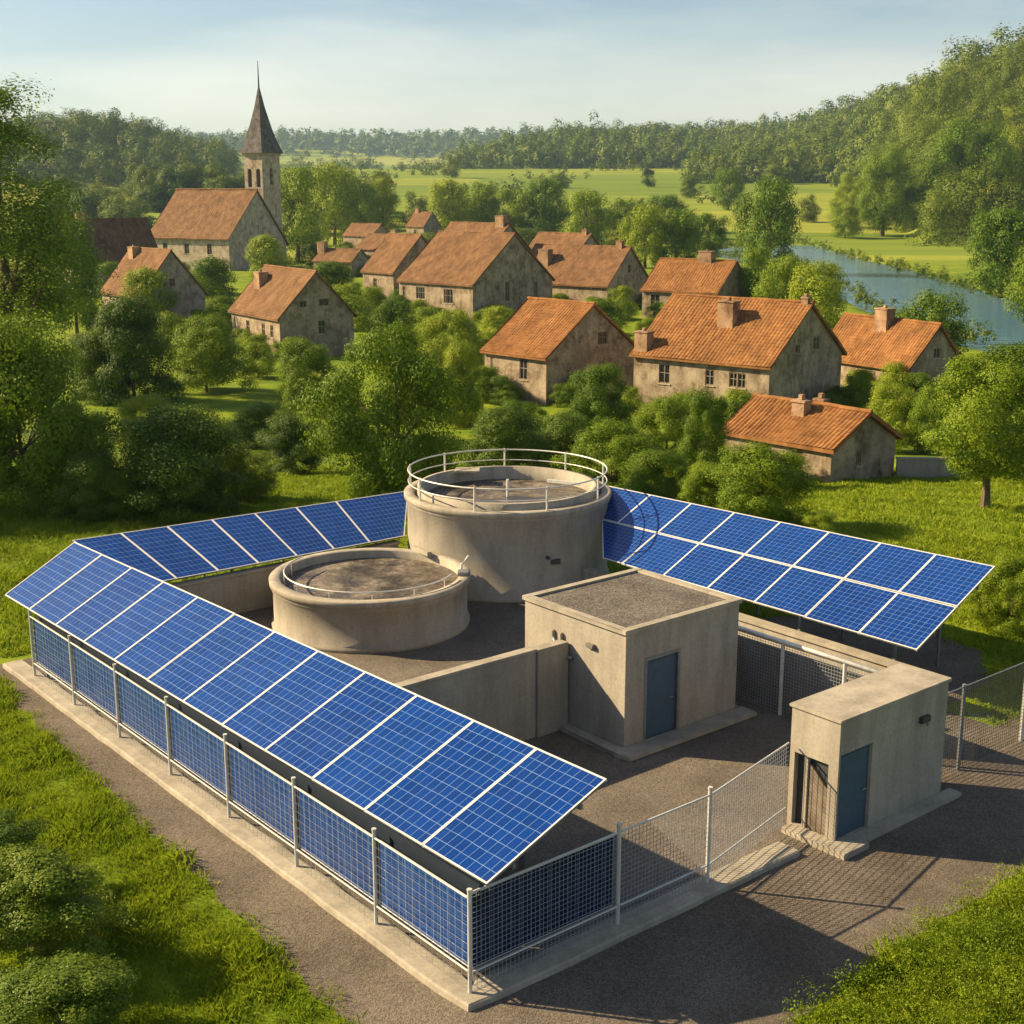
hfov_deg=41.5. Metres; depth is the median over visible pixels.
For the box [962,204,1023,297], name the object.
tree
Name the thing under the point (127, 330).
shrub
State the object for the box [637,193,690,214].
tree
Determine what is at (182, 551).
solar array
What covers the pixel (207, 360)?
shrub
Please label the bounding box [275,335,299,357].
shrub
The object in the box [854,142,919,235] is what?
tree
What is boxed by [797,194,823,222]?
shrub
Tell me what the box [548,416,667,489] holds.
shrub
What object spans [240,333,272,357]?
shrub
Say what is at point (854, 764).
door
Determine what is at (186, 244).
window
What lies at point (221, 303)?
shrub
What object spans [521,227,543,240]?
tree
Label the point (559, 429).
shrub
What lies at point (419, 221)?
house
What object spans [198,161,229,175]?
tree
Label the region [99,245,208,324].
house
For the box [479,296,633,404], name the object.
house
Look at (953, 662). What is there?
dirt patch
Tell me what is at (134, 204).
tree
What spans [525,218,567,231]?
tree
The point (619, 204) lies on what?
tree
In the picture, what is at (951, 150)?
tree
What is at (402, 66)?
sky
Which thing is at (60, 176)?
shrub
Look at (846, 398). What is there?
shrub
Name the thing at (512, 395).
shrub
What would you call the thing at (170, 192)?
tree
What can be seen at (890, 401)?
shrub
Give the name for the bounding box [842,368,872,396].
shrub
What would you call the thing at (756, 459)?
shrub
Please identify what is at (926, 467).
garden wall
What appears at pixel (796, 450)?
door
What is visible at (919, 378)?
shrub
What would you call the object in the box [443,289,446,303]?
window
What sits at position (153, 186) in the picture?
shrub
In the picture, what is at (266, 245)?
shrub
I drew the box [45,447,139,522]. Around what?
shrub
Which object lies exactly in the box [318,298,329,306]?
window
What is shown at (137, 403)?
shrub
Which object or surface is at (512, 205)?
tree
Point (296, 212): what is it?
tree
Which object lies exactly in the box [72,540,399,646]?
wall
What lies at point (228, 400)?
terrain
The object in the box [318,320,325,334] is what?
window
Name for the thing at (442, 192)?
tree
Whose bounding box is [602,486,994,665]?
solar array
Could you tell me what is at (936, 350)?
window
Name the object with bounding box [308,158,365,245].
tree
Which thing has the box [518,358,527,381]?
window
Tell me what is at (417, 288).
window
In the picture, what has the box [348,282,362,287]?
shrub
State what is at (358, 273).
shrub
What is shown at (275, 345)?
shrub
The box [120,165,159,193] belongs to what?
tree
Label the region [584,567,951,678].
wall
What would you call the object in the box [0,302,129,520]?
tree
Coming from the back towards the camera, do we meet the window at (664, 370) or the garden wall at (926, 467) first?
the window at (664, 370)
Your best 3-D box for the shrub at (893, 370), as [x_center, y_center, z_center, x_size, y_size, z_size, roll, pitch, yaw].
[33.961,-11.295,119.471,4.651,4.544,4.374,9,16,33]
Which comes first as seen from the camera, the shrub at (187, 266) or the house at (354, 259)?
the shrub at (187, 266)
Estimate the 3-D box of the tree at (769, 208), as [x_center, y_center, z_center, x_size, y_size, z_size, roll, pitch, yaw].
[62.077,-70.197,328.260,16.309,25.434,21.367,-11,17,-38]
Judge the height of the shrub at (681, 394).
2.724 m
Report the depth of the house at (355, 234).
440.35 m
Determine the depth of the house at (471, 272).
210.17 m
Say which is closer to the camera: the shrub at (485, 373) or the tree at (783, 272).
the shrub at (485, 373)
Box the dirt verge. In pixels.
[941,716,1023,774]
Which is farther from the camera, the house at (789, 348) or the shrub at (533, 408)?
the house at (789, 348)
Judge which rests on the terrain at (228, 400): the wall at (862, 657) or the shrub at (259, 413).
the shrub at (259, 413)
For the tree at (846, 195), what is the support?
on the terrain at (228, 400)
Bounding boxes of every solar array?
[5,542,606,885]
[72,491,406,581]
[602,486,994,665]
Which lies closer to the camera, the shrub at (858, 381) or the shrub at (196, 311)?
the shrub at (858, 381)
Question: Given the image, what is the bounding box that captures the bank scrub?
[720,235,1023,343]
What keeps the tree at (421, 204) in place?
on the terrain at (228, 400)
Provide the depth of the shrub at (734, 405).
105.66 m
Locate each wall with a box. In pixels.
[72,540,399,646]
[394,639,567,740]
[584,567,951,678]
[895,457,972,477]
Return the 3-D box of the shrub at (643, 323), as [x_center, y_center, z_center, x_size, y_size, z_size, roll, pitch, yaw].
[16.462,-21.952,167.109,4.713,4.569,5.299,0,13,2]
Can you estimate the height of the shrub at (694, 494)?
2.840 m
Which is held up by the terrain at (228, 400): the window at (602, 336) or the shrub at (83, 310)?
the shrub at (83, 310)
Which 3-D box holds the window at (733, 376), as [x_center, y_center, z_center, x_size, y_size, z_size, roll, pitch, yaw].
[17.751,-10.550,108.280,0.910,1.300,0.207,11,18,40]
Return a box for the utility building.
[522,568,756,761]
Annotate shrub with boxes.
[0,805,66,903]
[0,841,140,983]
[0,948,140,1023]
[22,399,120,460]
[39,172,75,210]
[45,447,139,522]
[57,328,145,404]
[78,302,95,324]
[81,292,186,406]
[91,298,126,333]
[92,195,117,217]
[94,260,116,297]
[104,401,257,526]
[110,392,173,442]
[126,198,155,226]
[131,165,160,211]
[131,180,163,210]
[147,310,190,354]
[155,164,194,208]
[163,310,264,394]
[181,260,196,278]
[187,255,238,303]
[190,176,216,187]
[190,309,207,323]
[192,440,281,501]
[199,293,234,329]
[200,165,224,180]
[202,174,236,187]
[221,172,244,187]
[225,401,298,449]
[231,327,263,355]
[235,341,280,379]
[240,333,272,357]
[245,233,293,278]
[253,411,330,475]
[269,343,289,361]
[272,333,337,413]
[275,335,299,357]
[292,243,331,267]
[310,260,359,289]
[316,370,367,421]
[332,281,375,330]
[340,241,354,247]
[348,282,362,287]
[355,266,362,275]
[360,285,389,318]
[362,297,419,350]
[376,206,394,229]
[387,289,398,298]
[388,294,408,311]
[405,305,445,344]
[408,299,429,314]
[410,306,489,372]
[438,338,484,428]
[457,403,560,466]
[470,366,496,403]
[471,309,488,322]
[471,365,504,401]
[480,304,513,337]
[480,397,549,448]
[483,374,519,404]
[486,382,525,405]
[499,389,519,402]
[523,410,595,470]
[547,382,578,407]
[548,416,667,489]
[549,171,571,187]
[552,292,569,299]
[562,361,637,434]
[565,372,584,399]
[584,295,633,328]
[599,228,628,244]
[602,226,622,241]
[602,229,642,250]
[607,284,639,320]
[620,384,643,415]
[621,448,689,501]
[630,392,707,469]
[631,316,653,340]
[635,294,641,306]
[637,197,644,206]
[641,167,656,186]
[644,301,664,318]
[651,305,663,316]
[665,392,691,421]
[673,214,716,235]
[673,385,735,486]
[676,459,739,508]
[680,173,705,197]
[705,438,824,526]
[714,387,754,420]
[721,396,750,421]
[760,163,786,181]
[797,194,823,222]
[800,510,841,533]
[811,391,846,404]
[820,384,856,406]
[827,203,864,237]
[827,390,858,406]
[841,366,877,409]
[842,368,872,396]
[863,379,934,453]
[868,378,879,393]
[875,360,916,394]
[891,199,914,232]
[893,370,931,404]
[906,371,964,454]
[908,182,934,230]
[917,378,937,392]
[964,549,1023,641]
[968,341,1023,395]
[1001,247,1023,323]
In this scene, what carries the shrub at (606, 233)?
on the terrain at (228, 400)
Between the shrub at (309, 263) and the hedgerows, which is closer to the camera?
the shrub at (309, 263)
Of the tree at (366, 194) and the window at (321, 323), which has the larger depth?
the tree at (366, 194)
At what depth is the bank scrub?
283.03 m
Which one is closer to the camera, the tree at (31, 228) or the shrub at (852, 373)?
the tree at (31, 228)
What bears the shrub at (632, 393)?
on the terrain at (228, 400)
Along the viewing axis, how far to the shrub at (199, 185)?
713.92 m
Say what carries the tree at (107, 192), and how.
on the terrain at (228, 400)
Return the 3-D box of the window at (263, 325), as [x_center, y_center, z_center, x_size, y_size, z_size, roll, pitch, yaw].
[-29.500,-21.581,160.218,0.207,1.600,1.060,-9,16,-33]
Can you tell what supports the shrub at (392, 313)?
on the terrain at (228, 400)
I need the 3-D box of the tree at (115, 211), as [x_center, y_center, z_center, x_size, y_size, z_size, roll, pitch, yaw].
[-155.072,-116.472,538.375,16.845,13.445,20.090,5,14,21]
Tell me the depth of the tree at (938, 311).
125.24 m
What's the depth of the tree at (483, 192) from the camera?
523.25 m
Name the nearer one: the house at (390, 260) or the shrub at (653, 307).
the shrub at (653, 307)
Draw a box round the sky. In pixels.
[0,0,1023,142]
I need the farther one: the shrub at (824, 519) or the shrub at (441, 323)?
the shrub at (441, 323)
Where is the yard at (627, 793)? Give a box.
[23,601,992,983]
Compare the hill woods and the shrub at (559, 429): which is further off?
the hill woods
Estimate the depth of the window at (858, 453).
69.42 m
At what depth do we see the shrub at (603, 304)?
184.63 m
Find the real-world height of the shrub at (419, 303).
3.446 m
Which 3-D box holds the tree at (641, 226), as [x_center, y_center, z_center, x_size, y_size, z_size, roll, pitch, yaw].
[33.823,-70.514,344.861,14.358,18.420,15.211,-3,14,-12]
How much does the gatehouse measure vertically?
2.758 m
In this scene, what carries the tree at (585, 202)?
on the terrain at (228, 400)
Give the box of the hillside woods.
[673,22,1023,246]
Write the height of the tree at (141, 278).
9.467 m
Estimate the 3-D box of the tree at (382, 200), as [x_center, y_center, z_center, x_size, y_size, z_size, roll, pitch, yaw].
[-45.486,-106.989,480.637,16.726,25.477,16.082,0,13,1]
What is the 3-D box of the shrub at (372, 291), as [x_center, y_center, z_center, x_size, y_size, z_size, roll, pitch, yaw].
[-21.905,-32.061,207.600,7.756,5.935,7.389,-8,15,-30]
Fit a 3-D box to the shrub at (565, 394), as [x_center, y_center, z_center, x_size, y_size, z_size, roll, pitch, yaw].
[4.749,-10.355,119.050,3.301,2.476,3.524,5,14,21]
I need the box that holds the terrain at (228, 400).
[0,100,1023,1023]
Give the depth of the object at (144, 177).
696.43 m
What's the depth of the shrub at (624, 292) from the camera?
206.37 m
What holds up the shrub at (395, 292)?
on the terrain at (228, 400)
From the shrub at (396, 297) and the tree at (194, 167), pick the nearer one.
the shrub at (396, 297)
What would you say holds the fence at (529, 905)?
on the kerb
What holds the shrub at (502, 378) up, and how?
on the terrain at (228, 400)
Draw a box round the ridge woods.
[238,70,932,168]
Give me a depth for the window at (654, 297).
210.16 m
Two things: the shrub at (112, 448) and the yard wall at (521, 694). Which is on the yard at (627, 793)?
the yard wall at (521, 694)
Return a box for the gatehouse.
[781,663,961,860]
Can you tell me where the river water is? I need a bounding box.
[717,245,1023,353]
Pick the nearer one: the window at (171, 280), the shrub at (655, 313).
the window at (171, 280)
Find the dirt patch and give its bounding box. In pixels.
[759,616,990,703]
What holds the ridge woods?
on the terrain at (228, 400)
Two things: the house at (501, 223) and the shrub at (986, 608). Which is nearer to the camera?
the shrub at (986, 608)
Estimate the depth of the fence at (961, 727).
31.36 m
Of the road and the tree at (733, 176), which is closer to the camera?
the road
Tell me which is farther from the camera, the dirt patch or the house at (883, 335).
the house at (883, 335)
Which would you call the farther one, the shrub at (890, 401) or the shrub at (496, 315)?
the shrub at (496, 315)
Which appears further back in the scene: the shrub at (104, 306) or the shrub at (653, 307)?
the shrub at (653, 307)
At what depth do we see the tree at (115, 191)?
648.99 m
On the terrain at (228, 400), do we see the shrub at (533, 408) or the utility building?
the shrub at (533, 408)
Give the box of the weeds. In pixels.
[782,853,1023,1023]
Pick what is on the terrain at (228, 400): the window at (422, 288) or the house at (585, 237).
the house at (585, 237)
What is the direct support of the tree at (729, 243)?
on the terrain at (228, 400)
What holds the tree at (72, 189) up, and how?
on the terrain at (228, 400)
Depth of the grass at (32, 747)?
28.51 m
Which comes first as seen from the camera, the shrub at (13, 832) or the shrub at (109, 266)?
the shrub at (13, 832)
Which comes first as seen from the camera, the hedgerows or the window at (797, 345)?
the window at (797, 345)
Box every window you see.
[169,278,174,287]
[184,243,188,253]
[207,244,211,254]
[262,323,264,333]
[270,325,273,338]
[299,300,307,308]
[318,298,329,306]
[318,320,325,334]
[373,278,376,286]
[416,286,420,299]
[421,287,424,299]
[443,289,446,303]
[446,289,452,303]
[505,281,509,301]
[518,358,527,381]
[534,281,536,296]
[597,331,608,345]
[651,294,659,306]
[657,364,669,384]
[704,369,714,386]
[728,372,737,388]
[737,373,745,389]
[795,344,800,354]
[813,336,820,350]
[855,449,862,468]
[932,348,940,359]
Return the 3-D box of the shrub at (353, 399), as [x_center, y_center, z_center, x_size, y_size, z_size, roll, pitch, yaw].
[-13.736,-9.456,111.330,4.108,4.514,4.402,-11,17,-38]
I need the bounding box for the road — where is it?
[0,664,1023,1023]
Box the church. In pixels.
[151,61,288,270]
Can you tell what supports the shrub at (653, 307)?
on the terrain at (228, 400)
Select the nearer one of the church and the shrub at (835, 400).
the shrub at (835, 400)
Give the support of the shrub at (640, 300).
on the terrain at (228, 400)
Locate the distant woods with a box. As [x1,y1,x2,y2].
[162,116,799,156]
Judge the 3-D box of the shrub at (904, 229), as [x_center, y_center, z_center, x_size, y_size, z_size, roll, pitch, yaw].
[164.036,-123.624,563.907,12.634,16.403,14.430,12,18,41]
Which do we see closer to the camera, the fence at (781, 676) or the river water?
the fence at (781, 676)
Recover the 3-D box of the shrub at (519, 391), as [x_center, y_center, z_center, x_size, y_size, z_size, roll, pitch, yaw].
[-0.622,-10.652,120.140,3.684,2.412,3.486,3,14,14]
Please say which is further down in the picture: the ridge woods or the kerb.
the kerb
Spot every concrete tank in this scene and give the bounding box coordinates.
[269,545,470,653]
[404,448,610,602]
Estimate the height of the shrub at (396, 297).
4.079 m
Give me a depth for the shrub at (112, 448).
77.34 m
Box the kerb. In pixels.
[3,659,799,1011]
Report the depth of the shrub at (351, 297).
190.61 m
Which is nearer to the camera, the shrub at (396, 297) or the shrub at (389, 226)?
the shrub at (396, 297)
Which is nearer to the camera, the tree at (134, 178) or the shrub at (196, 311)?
the shrub at (196, 311)
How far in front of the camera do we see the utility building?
33.01 m
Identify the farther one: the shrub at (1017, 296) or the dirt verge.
the shrub at (1017, 296)
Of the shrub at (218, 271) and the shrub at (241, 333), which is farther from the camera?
the shrub at (218, 271)
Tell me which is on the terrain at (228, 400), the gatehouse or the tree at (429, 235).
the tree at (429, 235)
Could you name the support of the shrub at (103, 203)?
on the terrain at (228, 400)
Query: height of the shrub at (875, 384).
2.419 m
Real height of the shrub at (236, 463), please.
3.122 m
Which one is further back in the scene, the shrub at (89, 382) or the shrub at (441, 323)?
the shrub at (441, 323)
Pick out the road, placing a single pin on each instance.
(760, 948)
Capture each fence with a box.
[28,610,480,993]
[472,742,788,990]
[735,625,878,716]
[941,662,1023,776]
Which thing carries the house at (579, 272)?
on the terrain at (228, 400)
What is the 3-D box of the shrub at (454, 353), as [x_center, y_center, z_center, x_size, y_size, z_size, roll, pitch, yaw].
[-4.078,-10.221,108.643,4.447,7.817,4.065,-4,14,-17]
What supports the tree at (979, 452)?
on the terrain at (228, 400)
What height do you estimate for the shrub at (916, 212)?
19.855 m
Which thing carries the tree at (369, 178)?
on the terrain at (228, 400)
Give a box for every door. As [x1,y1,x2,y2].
[646,653,675,738]
[793,448,802,470]
[807,764,826,835]
[836,744,869,838]
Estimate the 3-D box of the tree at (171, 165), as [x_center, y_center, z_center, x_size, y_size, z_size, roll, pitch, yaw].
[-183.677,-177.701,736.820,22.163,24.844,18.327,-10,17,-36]
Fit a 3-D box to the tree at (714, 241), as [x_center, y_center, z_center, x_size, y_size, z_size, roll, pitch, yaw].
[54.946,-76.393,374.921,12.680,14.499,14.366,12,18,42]
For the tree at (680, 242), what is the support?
on the terrain at (228, 400)
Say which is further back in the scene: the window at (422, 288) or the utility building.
the window at (422, 288)
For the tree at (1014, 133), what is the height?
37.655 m
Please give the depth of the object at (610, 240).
448.98 m
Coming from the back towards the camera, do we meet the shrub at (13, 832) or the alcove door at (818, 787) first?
the alcove door at (818, 787)
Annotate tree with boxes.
[0,72,126,429]
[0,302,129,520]
[37,182,78,212]
[47,206,102,337]
[67,188,105,217]
[79,182,135,205]
[94,187,113,217]
[95,194,150,217]
[97,195,131,217]
[100,204,146,217]
[118,265,180,314]
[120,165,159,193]
[124,162,156,199]
[131,185,169,211]
[155,164,181,178]
[156,167,190,192]
[164,183,187,198]
[173,166,211,184]
[176,164,199,187]
[184,163,205,182]
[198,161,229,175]
[280,160,326,255]
[289,317,482,516]
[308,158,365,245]
[336,174,381,228]
[361,168,399,207]
[365,175,405,232]
[399,190,432,227]
[412,232,435,241]
[425,177,476,230]
[439,155,460,177]
[458,177,503,221]
[493,188,540,228]
[515,227,542,244]
[521,175,574,231]
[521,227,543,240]
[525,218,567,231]
[556,187,614,244]
[601,194,639,241]
[614,201,668,267]
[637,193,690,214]
[644,204,705,267]
[689,237,734,249]
[690,211,733,258]
[708,166,748,209]
[728,169,803,271]
[735,241,779,297]
[750,253,811,298]
[785,258,849,327]
[825,172,867,223]
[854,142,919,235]
[888,284,972,354]
[910,115,1023,225]
[918,347,1023,508]
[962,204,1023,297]
[976,122,1023,207]
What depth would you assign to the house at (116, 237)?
256.42 m
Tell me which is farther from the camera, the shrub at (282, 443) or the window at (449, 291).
the window at (449, 291)
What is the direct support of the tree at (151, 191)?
on the terrain at (228, 400)
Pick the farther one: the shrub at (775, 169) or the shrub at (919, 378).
the shrub at (775, 169)
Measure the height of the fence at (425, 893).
1.900 m
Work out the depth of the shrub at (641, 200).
735.08 m
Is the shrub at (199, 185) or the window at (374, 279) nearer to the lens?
the window at (374, 279)
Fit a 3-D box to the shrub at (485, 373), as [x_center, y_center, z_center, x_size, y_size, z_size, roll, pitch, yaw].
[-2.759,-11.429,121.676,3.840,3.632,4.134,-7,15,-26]
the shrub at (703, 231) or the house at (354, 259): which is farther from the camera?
the shrub at (703, 231)
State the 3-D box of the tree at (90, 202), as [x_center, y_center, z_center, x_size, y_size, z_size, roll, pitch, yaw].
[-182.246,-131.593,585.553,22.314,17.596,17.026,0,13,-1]
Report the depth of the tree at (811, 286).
187.43 m
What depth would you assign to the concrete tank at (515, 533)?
43.89 m
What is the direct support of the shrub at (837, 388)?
on the terrain at (228, 400)
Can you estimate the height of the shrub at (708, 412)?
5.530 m
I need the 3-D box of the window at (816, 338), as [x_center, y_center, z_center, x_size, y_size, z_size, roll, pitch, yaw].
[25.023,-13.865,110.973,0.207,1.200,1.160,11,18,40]
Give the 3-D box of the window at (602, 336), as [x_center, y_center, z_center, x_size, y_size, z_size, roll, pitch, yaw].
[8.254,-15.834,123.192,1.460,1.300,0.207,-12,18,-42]
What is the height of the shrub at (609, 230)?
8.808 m
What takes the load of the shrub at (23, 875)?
on the terrain at (228, 400)
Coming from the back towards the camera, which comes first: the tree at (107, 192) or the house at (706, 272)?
the tree at (107, 192)
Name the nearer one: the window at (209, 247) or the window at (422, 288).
the window at (422, 288)
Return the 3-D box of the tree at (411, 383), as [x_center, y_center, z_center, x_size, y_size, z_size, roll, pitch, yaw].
[-5.268,-3.877,56.288,8.370,8.423,6.459,-4,14,-18]
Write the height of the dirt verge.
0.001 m
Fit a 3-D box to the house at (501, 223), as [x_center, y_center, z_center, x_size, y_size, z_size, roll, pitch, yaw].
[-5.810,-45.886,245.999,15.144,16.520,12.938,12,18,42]
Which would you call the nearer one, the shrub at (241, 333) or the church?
the shrub at (241, 333)
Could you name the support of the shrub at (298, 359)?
on the terrain at (228, 400)
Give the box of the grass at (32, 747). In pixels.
[0,465,1023,1023]
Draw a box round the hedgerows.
[173,152,806,202]
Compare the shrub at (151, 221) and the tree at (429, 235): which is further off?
the shrub at (151, 221)
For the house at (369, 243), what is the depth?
351.48 m
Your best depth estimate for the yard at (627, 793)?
30.49 m
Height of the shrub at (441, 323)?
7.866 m
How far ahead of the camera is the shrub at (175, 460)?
55.34 m
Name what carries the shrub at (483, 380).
on the terrain at (228, 400)
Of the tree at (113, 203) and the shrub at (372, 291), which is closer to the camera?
the shrub at (372, 291)
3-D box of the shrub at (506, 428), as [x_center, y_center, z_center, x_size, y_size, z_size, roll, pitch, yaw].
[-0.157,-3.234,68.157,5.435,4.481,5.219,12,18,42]
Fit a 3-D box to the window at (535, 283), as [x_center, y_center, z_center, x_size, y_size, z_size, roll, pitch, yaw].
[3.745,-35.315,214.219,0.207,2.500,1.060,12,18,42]
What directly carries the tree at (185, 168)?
on the terrain at (228, 400)
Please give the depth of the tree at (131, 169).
729.45 m
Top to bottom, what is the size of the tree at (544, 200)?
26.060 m
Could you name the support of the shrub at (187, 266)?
on the terrain at (228, 400)
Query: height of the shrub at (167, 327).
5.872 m
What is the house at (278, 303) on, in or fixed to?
on the terrain at (228, 400)
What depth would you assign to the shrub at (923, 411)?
90.98 m
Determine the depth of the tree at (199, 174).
720.50 m
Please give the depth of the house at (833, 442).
70.05 m
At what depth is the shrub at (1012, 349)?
121.95 m
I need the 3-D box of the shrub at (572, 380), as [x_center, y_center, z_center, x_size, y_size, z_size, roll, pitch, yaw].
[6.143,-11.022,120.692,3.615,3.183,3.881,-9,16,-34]
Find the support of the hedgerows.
on the terrain at (228, 400)
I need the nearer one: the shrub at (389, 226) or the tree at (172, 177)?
the shrub at (389, 226)
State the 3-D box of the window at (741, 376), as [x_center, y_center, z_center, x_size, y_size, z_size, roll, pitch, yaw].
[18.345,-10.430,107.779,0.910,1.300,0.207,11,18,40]
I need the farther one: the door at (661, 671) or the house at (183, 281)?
the house at (183, 281)
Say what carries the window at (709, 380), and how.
in the house at (789, 348)
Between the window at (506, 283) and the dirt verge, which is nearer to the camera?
the dirt verge
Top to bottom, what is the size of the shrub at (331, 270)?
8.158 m
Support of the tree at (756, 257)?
on the terrain at (228, 400)
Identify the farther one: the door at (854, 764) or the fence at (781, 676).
the fence at (781, 676)
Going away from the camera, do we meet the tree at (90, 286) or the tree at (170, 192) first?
the tree at (90, 286)
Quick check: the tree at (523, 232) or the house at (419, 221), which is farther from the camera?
the house at (419, 221)
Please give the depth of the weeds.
22.49 m
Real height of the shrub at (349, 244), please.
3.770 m
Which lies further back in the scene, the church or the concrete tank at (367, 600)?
the church
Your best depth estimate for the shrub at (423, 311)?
171.61 m
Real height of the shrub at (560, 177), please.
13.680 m
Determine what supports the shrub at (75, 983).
on the terrain at (228, 400)
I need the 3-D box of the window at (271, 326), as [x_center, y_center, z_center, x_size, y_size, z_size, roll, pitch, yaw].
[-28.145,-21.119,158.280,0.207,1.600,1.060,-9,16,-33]
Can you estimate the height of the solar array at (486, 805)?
3.281 m
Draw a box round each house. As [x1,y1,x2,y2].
[63,211,157,296]
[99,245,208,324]
[227,264,357,358]
[312,241,368,276]
[341,223,388,247]
[355,229,398,254]
[360,233,427,303]
[396,230,554,321]
[405,208,441,237]
[444,214,531,250]
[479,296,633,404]
[529,228,599,248]
[531,239,647,305]
[628,293,846,410]
[639,249,745,317]
[724,393,903,482]
[832,305,966,388]
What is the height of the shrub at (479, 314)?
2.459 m
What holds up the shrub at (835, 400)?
on the terrain at (228, 400)
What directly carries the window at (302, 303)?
in the house at (278, 303)
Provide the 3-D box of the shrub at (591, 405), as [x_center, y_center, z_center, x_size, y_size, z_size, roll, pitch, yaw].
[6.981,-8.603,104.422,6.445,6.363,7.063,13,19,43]
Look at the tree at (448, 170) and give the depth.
1153.68 m
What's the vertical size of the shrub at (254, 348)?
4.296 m
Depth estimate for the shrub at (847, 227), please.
527.31 m
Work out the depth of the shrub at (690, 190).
834.23 m
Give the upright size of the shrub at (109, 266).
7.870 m
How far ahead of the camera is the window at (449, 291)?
207.61 m
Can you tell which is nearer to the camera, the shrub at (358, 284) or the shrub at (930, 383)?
the shrub at (930, 383)
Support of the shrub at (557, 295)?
on the terrain at (228, 400)
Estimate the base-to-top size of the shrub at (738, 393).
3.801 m
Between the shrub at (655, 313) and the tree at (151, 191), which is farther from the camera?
the tree at (151, 191)
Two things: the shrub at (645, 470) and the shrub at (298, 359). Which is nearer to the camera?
the shrub at (645, 470)

